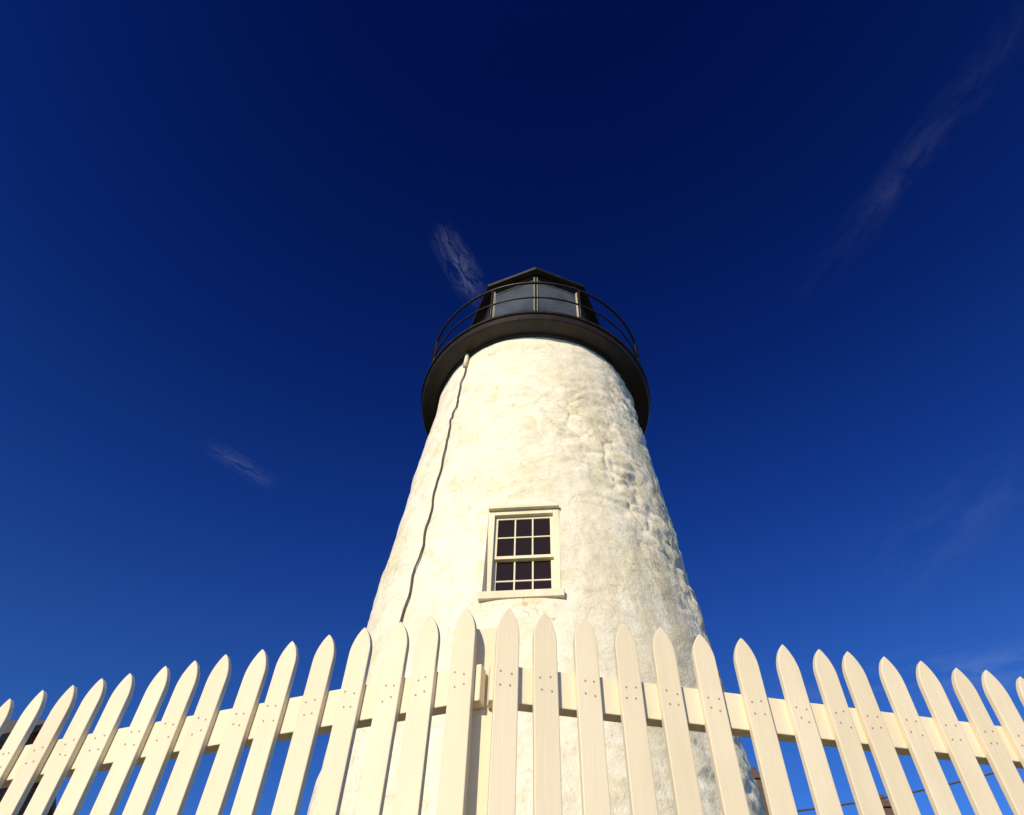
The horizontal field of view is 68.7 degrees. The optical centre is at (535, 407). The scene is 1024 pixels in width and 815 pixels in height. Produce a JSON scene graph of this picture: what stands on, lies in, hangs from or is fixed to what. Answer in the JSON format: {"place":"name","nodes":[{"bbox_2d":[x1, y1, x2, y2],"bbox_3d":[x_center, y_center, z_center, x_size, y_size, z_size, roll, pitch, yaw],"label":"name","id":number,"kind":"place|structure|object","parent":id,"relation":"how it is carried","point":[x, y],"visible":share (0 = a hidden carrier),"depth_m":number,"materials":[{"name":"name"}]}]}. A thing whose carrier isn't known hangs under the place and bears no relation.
{"place":"outdoors","nodes":[
{"label":"outdoors","id":0,"kind":"place"},
{"bbox_2d":[0,0,1023,814],"label":"sky","id":1,"kind":"structure","parent":0,"point":[239,239],"materials":[{"name":"blue"}]},
{"bbox_2d":[487,284,583,318],"bbox_3d":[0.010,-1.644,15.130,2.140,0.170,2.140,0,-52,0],"label":"window","id":2,"kind":"structure","parent":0,"point":[525,304],"depth_m":14.75,"materials":[{"name":"glass"}]},
{"bbox_2d":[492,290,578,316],"bbox_3d":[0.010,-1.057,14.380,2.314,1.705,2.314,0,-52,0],"label":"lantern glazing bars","id":3,"kind":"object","parent":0,"point":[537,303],"visible":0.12,"depth_m":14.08,"materials":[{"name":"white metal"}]},
{"bbox_2d":[797,772,993,811],"bbox_3d":[10.702,8.747,18.318,9.613,2.137,0.044,-1,-52,1],"label":"utility wire","id":4,"kind":"object","parent":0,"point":[885,797],"visible":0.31,"depth_m":17.76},
{"bbox_3d":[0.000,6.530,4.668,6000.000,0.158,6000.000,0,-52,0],"label":"ground","id":5,"kind":"structure","parent":0,"visible":0},
{"bbox_2d":[0,720,55,814],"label":"brick building","id":6,"kind":"structure","parent":5,"relation":"on","point":[7,731],"depth_m":9.88,"materials":[{"name":"brick"}]},
{"bbox_2d":[0,608,1023,814],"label":"picket fence","id":7,"kind":"object","parent":5,"relation":"on","point":[483,691],"visible":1,"depth_m":1.85,"materials":[{"name":"white paint"}]},
{"bbox_2d":[307,337,765,814],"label":"tower wall","id":8,"kind":"structure","parent":5,"relation":"on","point":[538,420],"depth_m":8.37,"materials":[{"name":"white paint"}]},
{"bbox_2d":[355,366,466,807],"bbox_3d":[-1.320,1.981,7.792,0.086,9.563,0.883,-25,-56,19],"label":"lightning cable","id":9,"kind":"object","parent":8,"relation":"attached to","point":[408,597],"visible":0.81,"depth_m":8.92,"materials":[{"name":"black metal"}]},
{"bbox_2d":[463,353,468,367],"bbox_3d":[-1.093,-0.744,11.843,0.058,0.385,0.093,-33,-59,23],"label":"cable conduit","id":10,"kind":"object","parent":8,"relation":"attached to","point":[466,360],"visible":1,"depth_m":11.81,"materials":[{"name":"metal"}]},
{"bbox_2d":[478,588,564,601],"bbox_3d":[-0.127,1.899,7.322,0.859,0.090,0.316,0,-52,0],"label":"window sill","id":11,"kind":"structure","parent":8,"relation":"attached to","point":[483,596],"depth_m":7.23,"materials":[{"name":"white wood"}]},
{"bbox_2d":[485,503,559,590],"bbox_3d":[-0.123,1.537,7.900,0.784,1.258,0.178,-3,-52,2],"label":"window casing","id":12,"kind":"object","parent":8,"relation":"attached to","point":[526,510],"depth_m":8.23,"materials":[{"name":"white wood"}]},
{"bbox_2d":[493,516,553,561],"bbox_3d":[-0.121,1.412,8.095,0.636,0.590,0.035,-3,-52,2],"label":"sash","id":13,"kind":"object","parent":12,"relation":"in","point":[541,527],"depth_m":8.08,"materials":[{"name":"white wood"}]},
{"bbox_2d":[492,559,554,590],"bbox_3d":[-0.119,1.785,7.678,0.636,0.592,0.035,-3,-52,2],"label":"sash","id":14,"kind":"object","parent":12,"relation":"in","point":[523,571],"depth_m":7.74,"materials":[{"name":"white wood"}]},
{"bbox_2d":[436,333,634,413],"bbox_3d":[0.010,0.185,12.789,3.400,0.068,3.400,0,-52,0],"label":"gallery soffit moulding","id":15,"kind":"object","parent":8,"relation":"attached to","point":[558,337],"visible":0.34,"depth_m":11.93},
{"bbox_2d":[421,310,650,436],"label":"gallery deck","id":16,"kind":"structure","parent":8,"relation":"on","point":[618,352],"depth_m":11.95,"materials":[{"name":"black metal"}]},
{"bbox_2d":[431,282,639,362],"bbox_3d":[0.010,-0.290,13.399,3.848,1.074,3.848,0,-52,0],"label":"gallery railing","id":17,"kind":"object","parent":16,"relation":"on","point":[579,291],"visible":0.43,"depth_m":12.68,"materials":[{"name":"black metal"}]},
{"bbox_2d":[492,277,579,316],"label":"lantern mullions","id":18,"kind":"object","parent":16,"relation":"on","point":[535,294],"visible":0.14,"depth_m":13.92,"materials":[{"name":"grey metal"}]},
{"bbox_2d":[471,267,600,325],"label":"lantern roof","id":19,"kind":"structure","parent":18,"relation":"on","point":[531,274],"depth_m":14.51,"materials":[{"name":"black metal"}]},
{"bbox_3d":[10.500,13.393,18.624,10.600,3.040,7.800,0,-52,0],"label":"roof","id":20,"kind":"object","parent":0,"visible":0},
{"bbox_2d":[751,766,768,814],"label":"chimney","id":21,"kind":"object","parent":20,"relation":"on","point":[756,776],"visible":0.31,"depth_m":21.23,"materials":[{"name":"red brick"}]},
{"bbox_2d":[879,794,893,814],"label":"chimney","id":22,"kind":"object","parent":20,"relation":"on","point":[887,807],"visible":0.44,"depth_m":20.89,"materials":[{"name":"red brick"}]}
]}

